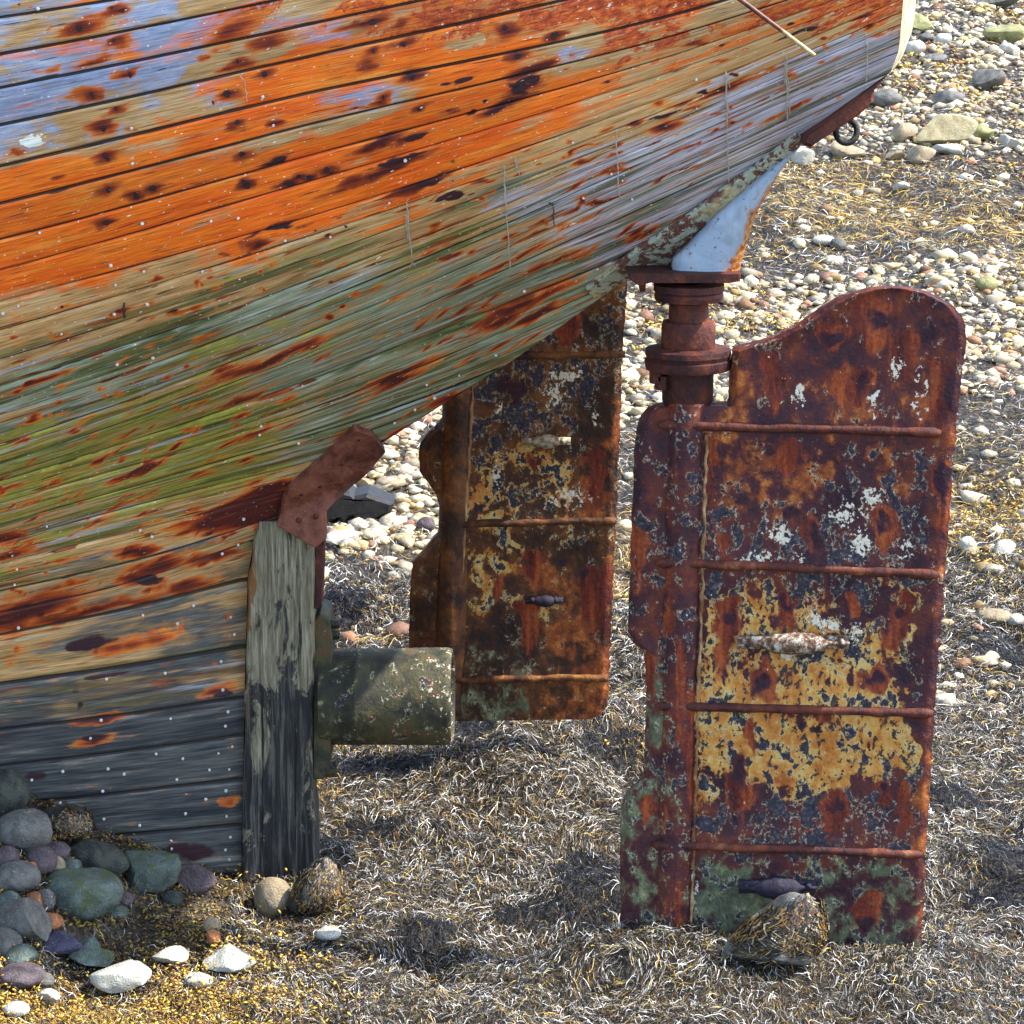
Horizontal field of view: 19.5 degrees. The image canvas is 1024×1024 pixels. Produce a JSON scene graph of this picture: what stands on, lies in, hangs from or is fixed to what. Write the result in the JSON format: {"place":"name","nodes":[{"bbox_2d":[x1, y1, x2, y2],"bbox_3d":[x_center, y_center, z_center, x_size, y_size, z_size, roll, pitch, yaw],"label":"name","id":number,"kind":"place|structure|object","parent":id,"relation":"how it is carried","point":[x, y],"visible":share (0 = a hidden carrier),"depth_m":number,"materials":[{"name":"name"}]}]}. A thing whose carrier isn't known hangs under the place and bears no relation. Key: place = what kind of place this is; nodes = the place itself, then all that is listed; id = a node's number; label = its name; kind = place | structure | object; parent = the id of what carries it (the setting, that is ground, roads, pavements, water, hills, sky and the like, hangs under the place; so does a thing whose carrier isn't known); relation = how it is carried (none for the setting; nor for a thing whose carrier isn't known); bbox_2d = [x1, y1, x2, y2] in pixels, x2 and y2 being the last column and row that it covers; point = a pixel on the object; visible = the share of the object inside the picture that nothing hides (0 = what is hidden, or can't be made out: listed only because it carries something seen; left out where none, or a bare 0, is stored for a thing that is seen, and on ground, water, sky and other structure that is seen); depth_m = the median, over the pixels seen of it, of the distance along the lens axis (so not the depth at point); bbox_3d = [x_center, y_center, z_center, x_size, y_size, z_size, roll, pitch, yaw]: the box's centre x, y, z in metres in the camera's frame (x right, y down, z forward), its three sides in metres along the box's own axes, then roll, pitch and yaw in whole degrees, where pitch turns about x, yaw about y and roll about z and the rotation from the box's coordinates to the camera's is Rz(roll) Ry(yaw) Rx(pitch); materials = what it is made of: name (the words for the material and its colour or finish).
{"place":"outdoors","nodes":[
{"label":"outdoors","id":0,"kind":"place"},
{"bbox_2d":[0,0,1023,1023],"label":"ground","id":1,"kind":"structure","parent":0,"point":[783,237],"depth_m":10.73,"materials":[{"name":"grey gravel"}]},
{"bbox_2d":[0,845,19,865],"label":"stone","id":2,"kind":"object","parent":1,"relation":"on","point":[8,853],"visible":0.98,"depth_m":9.47,"materials":[{"name":"purple stone"}]},
{"bbox_2d":[0,890,20,906],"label":"stone","id":3,"kind":"object","parent":1,"relation":"on","point":[6,896],"visible":0.48,"depth_m":9.36,"materials":[{"name":"stone"}]},
{"bbox_2d":[0,926,22,956],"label":"stone","id":4,"kind":"object","parent":1,"relation":"on","point":[9,936],"visible":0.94,"depth_m":9.21,"materials":[{"name":"grey stone"}]},
{"bbox_2d":[0,769,29,816],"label":"stone","id":5,"kind":"object","parent":1,"relation":"on","point":[14,792],"visible":0.78,"depth_m":9.71,"materials":[{"name":"grey stone"}]},
{"bbox_2d":[3,1001,29,1016],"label":"stone","id":6,"kind":"object","parent":1,"relation":"on","point":[19,1008],"visible":1,"depth_m":8.86,"materials":[{"name":"white stone"}]},
{"bbox_2d":[0,860,40,891],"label":"stone","id":7,"kind":"object","parent":1,"relation":"on","point":[20,876],"visible":1,"depth_m":9.41,"materials":[{"name":"grey stone"}]},
{"bbox_2d":[3,944,39,966],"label":"stone","id":8,"kind":"object","parent":1,"relation":"on","point":[21,953],"visible":0.62,"depth_m":9.16,"materials":[{"name":"stone"}]},
{"bbox_2d":[0,962,45,988],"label":"stone","id":9,"kind":"object","parent":1,"relation":"on","point":[23,975],"visible":1,"depth_m":9.07,"materials":[{"name":"stone"}]},
{"bbox_2d":[0,808,51,850],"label":"stone","id":10,"kind":"object","parent":1,"relation":"on","point":[20,829],"visible":0.99,"depth_m":9.55,"materials":[{"name":"grey stone"}]},
{"bbox_2d":[0,897,51,941],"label":"stone","id":11,"kind":"object","parent":1,"relation":"on","point":[29,918],"visible":0.92,"depth_m":9.26,"materials":[{"name":"grey stone"}]},
{"bbox_2d":[21,847,33,855],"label":"stone","id":12,"kind":"object","parent":1,"relation":"on","point":[23,851],"visible":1,"depth_m":9.54,"materials":[{"name":"stone"}]},
{"bbox_2d":[27,891,42,906],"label":"stone","id":13,"kind":"object","parent":1,"relation":"on","point":[35,895],"visible":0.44,"depth_m":9.38,"materials":[{"name":"orange stone"}]},
{"bbox_2d":[25,846,57,875],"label":"stone","id":14,"kind":"object","parent":1,"relation":"on","point":[44,859],"visible":0.84,"depth_m":9.51,"materials":[{"name":"purple stone"}]},
{"bbox_2d":[36,972,54,988],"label":"stone","id":15,"kind":"object","parent":1,"relation":"on","point":[48,980],"visible":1,"depth_m":9.10,"materials":[{"name":"grey stone"}]},
{"bbox_2d":[38,888,55,910],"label":"stone","id":16,"kind":"object","parent":1,"relation":"on","point":[48,897],"visible":0.8,"depth_m":9.40,"materials":[{"name":"grey stone"}]},
{"bbox_2d":[38,988,60,1003],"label":"stone","id":17,"kind":"object","parent":1,"relation":"on","point":[47,993],"visible":1,"depth_m":9.02,"materials":[{"name":"white stone"}]},
{"bbox_2d":[48,912,63,929],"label":"stone","id":18,"kind":"object","parent":1,"relation":"on","point":[57,921],"visible":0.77,"depth_m":9.36,"materials":[{"name":"orange stone"}]},
{"bbox_2d":[47,841,69,858],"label":"stone","id":19,"kind":"object","parent":1,"relation":"on","point":[61,849],"visible":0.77,"depth_m":9.60,"materials":[{"name":"purple stone"}]},
{"bbox_2d":[53,855,65,871],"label":"stone","id":20,"kind":"object","parent":1,"relation":"on","point":[61,863],"visible":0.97,"depth_m":9.54,"materials":[{"name":"beige stone"}]},
{"bbox_2d":[43,930,83,954],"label":"stone","id":21,"kind":"object","parent":1,"relation":"on","point":[60,942],"visible":0.93,"depth_m":9.30,"materials":[{"name":"purple stone"}]},
{"bbox_2d":[44,804,95,846],"bbox_3d":[-1.480,1.045,9.879,0.197,0.155,0.178,0,13,0],"label":"stone","id":22,"kind":"object","parent":1,"relation":"on","point":[72,825],"visible":0.72,"depth_m":9.81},
{"bbox_2d":[64,858,81,868],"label":"stone","id":23,"kind":"object","parent":1,"relation":"on","point":[74,863],"visible":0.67,"depth_m":9.58,"materials":[{"name":"stone"}]},
{"bbox_2d":[45,867,123,920],"bbox_3d":[-1.380,1.223,9.544,0.265,0.166,0.239,0,13,0],"label":"stone","id":24,"kind":"object","parent":1,"relation":"on","point":[86,894],"visible":0.9,"depth_m":9.46,"materials":[{"name":"green stone"}]},
{"bbox_2d":[78,937,99,947],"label":"stone","id":25,"kind":"object","parent":1,"relation":"on","point":[90,942],"visible":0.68,"depth_m":9.36,"materials":[{"name":"stone"}]},
{"bbox_2d":[69,946,114,966],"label":"stone","id":26,"kind":"object","parent":1,"relation":"on","point":[92,956],"visible":1,"depth_m":9.29,"materials":[{"name":"teal stone"}]},
{"bbox_2d":[69,838,128,875],"bbox_3d":[-1.364,1.144,9.803,0.200,0.128,0.165,0,13,0],"label":"stone","id":27,"kind":"object","parent":1,"relation":"on","point":[92,852],"visible":0.68,"depth_m":9.75,"materials":[{"name":"grey stone"}]},
{"bbox_2d":[108,905,128,919],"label":"stone","id":28,"kind":"object","parent":1,"relation":"on","point":[122,911],"visible":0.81,"depth_m":9.62,"materials":[{"name":"stone"}]},
{"bbox_2d":[89,959,151,992],"bbox_3d":[-1.217,1.431,9.195,0.191,0.087,0.150,-5,14,-21],"label":"stone","id":29,"kind":"object","parent":1,"relation":"on","point":[125,975],"visible":1,"depth_m":9.13,"materials":[{"name":"white stone"}]},
{"bbox_2d":[118,891,134,906],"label":"stone","id":30,"kind":"object","parent":1,"relation":"on","point":[127,899],"visible":0.67,"depth_m":9.68,"materials":[{"name":"purple stone"}]},
{"bbox_2d":[123,848,140,853],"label":"stone","id":31,"kind":"object","parent":1,"relation":"on","point":[130,849],"visible":0.17,"depth_m":10.00,"materials":[{"name":"stone"}]},
{"bbox_2d":[122,850,181,892],"bbox_3d":[-1.207,1.198,9.916,0.198,0.150,0.172,-5,14,-21],"label":"stone","id":32,"kind":"object","parent":1,"relation":"on","point":[153,871],"visible":0.96,"depth_m":9.85,"materials":[{"name":"stone"}]},
{"bbox_2d":[152,945,188,963],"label":"stone","id":33,"kind":"object","parent":1,"relation":"on","point":[174,954],"visible":1,"depth_m":9.29,"materials":[{"name":"white stone"}]},
{"bbox_2d":[160,890,183,907],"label":"stone","id":34,"kind":"object","parent":1,"relation":"on","point":[174,897],"visible":0.98,"depth_m":9.84,"materials":[{"name":"grey stone"}]},
{"bbox_2d":[176,863,216,895],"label":"stone","id":35,"kind":"object","parent":1,"relation":"on","point":[197,879],"visible":0.87,"depth_m":10.03,"materials":[{"name":"purple stone"}]},
{"bbox_2d":[184,972,212,987],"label":"stone","id":36,"kind":"object","parent":1,"relation":"on","point":[196,976],"visible":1,"depth_m":9.10,"materials":[{"name":"white stone"}]},
{"bbox_2d":[203,916,220,931],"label":"stone","id":37,"kind":"object","parent":1,"relation":"on","point":[210,922],"visible":0.94,"depth_m":9.47,"materials":[{"name":"beige stone"}]},
{"bbox_2d":[206,930,220,944],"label":"stone","id":38,"kind":"object","parent":1,"relation":"on","point":[212,935],"visible":1,"depth_m":9.40,"materials":[{"name":"orange stone"}]},
{"bbox_2d":[203,944,255,972],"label":"stone","id":39,"kind":"object","parent":1,"relation":"on","point":[228,958],"visible":1,"depth_m":9.24,"materials":[{"name":"white stone"}]},
{"bbox_2d":[253,877,290,917],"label":"stone","id":40,"kind":"object","parent":1,"relation":"on","point":[271,896],"visible":0.98,"depth_m":10.03,"materials":[{"name":"beige stone"}]},
{"bbox_2d":[287,856,345,917],"bbox_3d":[-0.659,1.269,10.034,0.197,0.229,0.175,0,13,0],"label":"stone","id":41,"kind":"object","parent":1,"relation":"on","point":[318,886],"visible":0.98,"depth_m":9.97,"materials":[{"name":"brown stone"}]},
{"bbox_2d":[0,591,643,1023],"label":"bladder wrack","id":42,"kind":"object","parent":1,"relation":"on","point":[52,1015],"visible":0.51,"depth_m":9.27,"materials":[{"name":"plant"}]},
{"bbox_2d":[315,926,340,940],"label":"stone","id":43,"kind":"object","parent":1,"relation":"on","point":[327,933],"visible":1,"depth_m":9.55,"materials":[{"name":"white stone"}]},
{"bbox_2d":[326,529,361,545],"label":"stone","id":44,"kind":"object","parent":1,"relation":"on","point":[335,537],"visible":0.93,"depth_m":14.06,"materials":[{"name":"white stone"}]},
{"bbox_2d":[327,484,394,522],"bbox_3d":[-0.735,-0.034,14.443,0.329,0.179,0.220,0,13,0],"label":"stone","id":45,"kind":"object","parent":1,"relation":"on","point":[367,501],"visible":0.81,"depth_m":14.34,"materials":[{"name":"black stone"}]},
{"bbox_2d":[356,477,374,486],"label":"stone","id":46,"kind":"object","parent":1,"relation":"on","point":[363,481],"visible":0.27,"depth_m":14.90,"materials":[{"name":"beige stone"}]},
{"bbox_2d":[376,475,405,488],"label":"stone","id":47,"kind":"object","parent":1,"relation":"on","point":[397,482],"visible":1,"depth_m":14.83,"materials":[{"name":"beige stone"}]},
{"bbox_2d":[394,532,415,541],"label":"stone","id":48,"kind":"object","parent":1,"relation":"on","point":[398,536],"visible":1,"depth_m":14.10,"materials":[{"name":"stone"}]},
{"bbox_2d":[416,516,434,530],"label":"stone","id":49,"kind":"object","parent":1,"relation":"on","point":[427,523],"visible":1,"depth_m":14.23,"materials":[{"name":"purple stone"}]},
{"bbox_2d":[0,0,966,951],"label":"fishing boat","id":50,"kind":"object","parent":1,"relation":"on","point":[192,448],"visible":0.97,"depth_m":9.09,"materials":[{"name":"paint"}]},
{"bbox_2d":[122,302,125,318],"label":"caulking twine","id":51,"kind":"object","parent":50,"relation":"attached to","point":[124,311],"visible":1,"depth_m":8.83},
{"bbox_2d":[406,201,415,267],"bbox_3d":[-0.306,-0.818,8.780,0.019,0.218,0.165,1,13,6],"label":"caulking twine","id":52,"kind":"object","parent":50,"relation":"attached to","point":[407,222],"visible":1,"depth_m":8.75,"materials":[{"name":"fabric"}]},
{"bbox_2d":[501,165,510,270],"bbox_3d":[-0.014,-0.863,8.762,0.012,0.348,0.279,1,13,5],"label":"caulking twine","id":53,"kind":"object","parent":50,"relation":"hanging from","point":[506,212],"visible":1,"depth_m":8.71,"materials":[{"name":"grey fabric"}]},
{"bbox_2d":[515,157,522,175],"bbox_3d":[0.016,-0.999,8.600,0.013,0.059,0.042,8,15,33],"label":"caulking twine","id":54,"kind":"object","parent":50,"relation":"attached to","point":[516,163],"visible":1,"depth_m":8.60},
{"bbox_2d":[549,202,554,225],"bbox_3d":[0.121,-0.876,8.751,0.013,0.080,0.073,3,13,13],"label":"caulking twine","id":55,"kind":"object","parent":50,"relation":"attached to","point":[550,203],"visible":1,"depth_m":8.74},
{"bbox_2d":[615,129,620,201],"bbox_3d":[0.308,-1.008,8.658,0.008,0.228,0.157,1,13,6],"label":"caulking twine","id":56,"kind":"object","parent":50,"relation":"hanging from","point":[617,164],"visible":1,"depth_m":8.64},
{"bbox_2d":[724,71,729,182],"bbox_3d":[0.627,-1.117,8.665,0.017,0.350,0.236,1,13,5],"label":"caulking twine","id":57,"kind":"object","parent":50,"relation":"hanging from","point":[726,80],"visible":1,"depth_m":8.62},
{"bbox_2d":[737,0,815,56],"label":"thin rod","id":58,"kind":"object","parent":50,"relation":"attached to","point":[745,3],"visible":1,"depth_m":8.30,"materials":[{"name":"paint"}]},
{"bbox_2d":[784,53,789,127],"bbox_3d":[0.795,-1.216,8.589,0.016,0.228,0.161,2,13,11],"label":"caulking twine","id":59,"kind":"object","parent":50,"relation":"attached to","point":[786,80],"visible":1,"depth_m":8.57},
{"bbox_2d":[865,33,868,82],"bbox_3d":[1.015,-1.299,8.505,0.010,0.148,0.087,2,13,8],"label":"caulking twine","id":60,"kind":"object","parent":50,"relation":"attached to","point":[867,56],"visible":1,"depth_m":8.49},
{"bbox_2d":[0,569,1023,1023],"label":"wiry seaweed","id":61,"kind":"object","parent":1,"relation":"on","point":[630,697],"visible":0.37,"depth_m":9.97,"materials":[{"name":"grey plant"}]},
{"bbox_2d":[323,0,1023,619],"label":"drift seaweed","id":62,"kind":"object","parent":1,"relation":"on","point":[933,238],"visible":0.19,"depth_m":19.09,"materials":[{"name":"plant"}]},
{"bbox_2d":[325,0,1023,711],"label":"shingle","id":63,"kind":"object","parent":1,"relation":"on","point":[409,466],"visible":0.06,"depth_m":17.98,"materials":[{"name":"beige gravel"}]},
{"bbox_2d":[325,0,1023,595],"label":"drift wrack","id":64,"kind":"object","parent":1,"relation":"on","point":[957,86],"visible":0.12,"depth_m":17.61,"materials":[{"name":"plant"}]},
{"bbox_2d":[724,892,829,965],"bbox_3d":[0.812,1.283,9.098,0.324,0.258,0.182,0,13,0],"label":"stone","id":65,"kind":"object","parent":1,"relation":"on","point":[791,928],"visible":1,"depth_m":9.04,"materials":[{"name":"stone"}]},
{"bbox_2d":[791,148,814,165],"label":"stone","id":66,"kind":"object","parent":1,"relation":"on","point":[803,156],"visible":0.94,"depth_m":21.44,"materials":[{"name":"white stone"}]},
{"bbox_2d":[813,235,833,245],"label":"stone","id":67,"kind":"object","parent":1,"relation":"on","point":[823,240],"visible":1,"depth_m":19.35,"materials":[{"name":"white stone"}]},
{"bbox_2d":[830,237,845,249],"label":"stone","id":68,"kind":"object","parent":1,"relation":"on","point":[837,243],"visible":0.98,"depth_m":19.32,"materials":[{"name":"grey stone"}]},
{"bbox_2d":[830,141,865,158],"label":"stone","id":69,"kind":"object","parent":1,"relation":"on","point":[838,150],"visible":0.79,"depth_m":21.72,"materials":[{"name":"beige stone"}]},
{"bbox_2d":[872,89,902,107],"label":"stone","id":70,"kind":"object","parent":1,"relation":"on","point":[883,98],"visible":0.95,"depth_m":23.45,"materials":[{"name":"grey stone"}]},
{"bbox_2d":[885,149,904,160],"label":"stone","id":71,"kind":"object","parent":1,"relation":"on","point":[893,154],"visible":1,"depth_m":21.64,"materials":[{"name":"beige stone"}]},
{"bbox_2d":[892,182,909,190],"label":"stone","id":72,"kind":"object","parent":1,"relation":"on","point":[899,185],"visible":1,"depth_m":20.84,"materials":[{"name":"white stone"}]},
{"bbox_2d":[889,122,915,141],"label":"stone","id":73,"kind":"object","parent":1,"relation":"on","point":[901,131],"visible":1,"depth_m":22.01,"materials":[{"name":"beige stone"}]},
{"bbox_2d":[905,40,925,54],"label":"stone","id":74,"kind":"object","parent":1,"relation":"on","point":[916,46],"visible":0.87,"depth_m":25.16,"materials":[{"name":"grey stone"}]},
{"bbox_2d":[907,145,935,163],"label":"stone","id":75,"kind":"object","parent":1,"relation":"on","point":[918,154],"visible":1,"depth_m":21.54,"materials":[{"name":"beige stone"}]},
{"bbox_2d":[912,14,933,31],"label":"stone","id":76,"kind":"object","parent":1,"relation":"on","point":[922,23],"visible":0.72,"depth_m":26.39,"materials":[{"name":"stone"}]},
{"bbox_2d":[918,33,934,41],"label":"stone","id":77,"kind":"object","parent":1,"relation":"on","point":[925,37],"visible":0.86,"depth_m":26.07,"materials":[{"name":"grey stone"}]},
{"bbox_2d":[919,53,947,62],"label":"stone","id":78,"kind":"object","parent":1,"relation":"on","point":[939,57],"visible":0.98,"depth_m":24.87,"materials":[{"name":"grey stone"}]},
{"bbox_2d":[935,33,951,43],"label":"stone","id":79,"kind":"object","parent":1,"relation":"on","point":[945,38],"visible":0.88,"depth_m":25.87,"materials":[{"name":"grey stone"}]},
{"bbox_2d":[913,113,977,143],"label":"stone","id":80,"kind":"object","parent":1,"relation":"on","point":[946,128],"visible":1,"depth_m":21.91,"materials":[{"name":"stone"}]},
{"bbox_2d":[932,143,962,155],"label":"stone","id":81,"kind":"object","parent":1,"relation":"on","point":[953,149],"visible":0.87,"depth_m":21.74,"materials":[{"name":"white stone"}]},
{"bbox_2d":[931,90,965,103],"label":"stone","id":82,"kind":"object","parent":1,"relation":"on","point":[945,96],"visible":1,"depth_m":23.27,"materials":[{"name":"grey stone"}]},
{"bbox_2d":[958,536,976,548],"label":"stone","id":83,"kind":"object","parent":1,"relation":"on","point":[967,541],"visible":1,"depth_m":13.88,"materials":[{"name":"white stone"}]},
{"bbox_2d":[973,123,993,139],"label":"stone","id":84,"kind":"object","parent":1,"relation":"on","point":[982,131],"visible":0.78,"depth_m":22.32,"materials":[{"name":"yellow stone"}]},
{"bbox_2d":[975,276,997,290],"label":"stone","id":85,"kind":"object","parent":1,"relation":"on","point":[987,282],"visible":1,"depth_m":18.19,"materials":[{"name":"beige stone"}]},
{"bbox_2d":[972,69,1005,91],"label":"stone","id":86,"kind":"object","parent":1,"relation":"on","point":[985,79],"visible":0.92,"depth_m":24.00,"materials":[{"name":"grey stone"}]},
{"bbox_2d":[976,608,1011,622],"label":"stone","id":87,"kind":"object","parent":1,"relation":"on","point":[996,615],"visible":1,"depth_m":13.03,"materials":[{"name":"beige stone"}]},
{"bbox_2d":[973,0,1018,8],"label":"stone","id":88,"kind":"object","parent":1,"relation":"on","point":[1004,3],"visible":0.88,"depth_m":27.34,"materials":[{"name":"grey stone"}]},
{"bbox_2d":[983,24,1023,41],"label":"stone","id":89,"kind":"object","parent":1,"relation":"on","point":[1011,32],"visible":0.98,"depth_m":25.84,"materials":[{"name":"stone"}]},
{"bbox_2d":[993,539,1015,555],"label":"stone","id":90,"kind":"object","parent":1,"relation":"on","point":[1005,546],"visible":1,"depth_m":13.84,"materials":[{"name":"white stone"}]},
{"bbox_2d":[999,42,1019,56],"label":"stone","id":91,"kind":"object","parent":1,"relation":"on","point":[1009,49],"visible":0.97,"depth_m":25.27,"materials":[{"name":"grey stone"}]},
{"bbox_2d":[997,134,1022,148],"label":"stone","id":92,"kind":"object","parent":1,"relation":"on","point":[1005,140],"visible":1,"depth_m":22.01,"materials":[{"name":"grey stone"}]},
{"bbox_2d":[1007,613,1023,625],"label":"stone","id":93,"kind":"object","parent":1,"relation":"on","point":[1017,618],"visible":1,"depth_m":13.01,"materials":[{"name":"white stone"}]}
]}

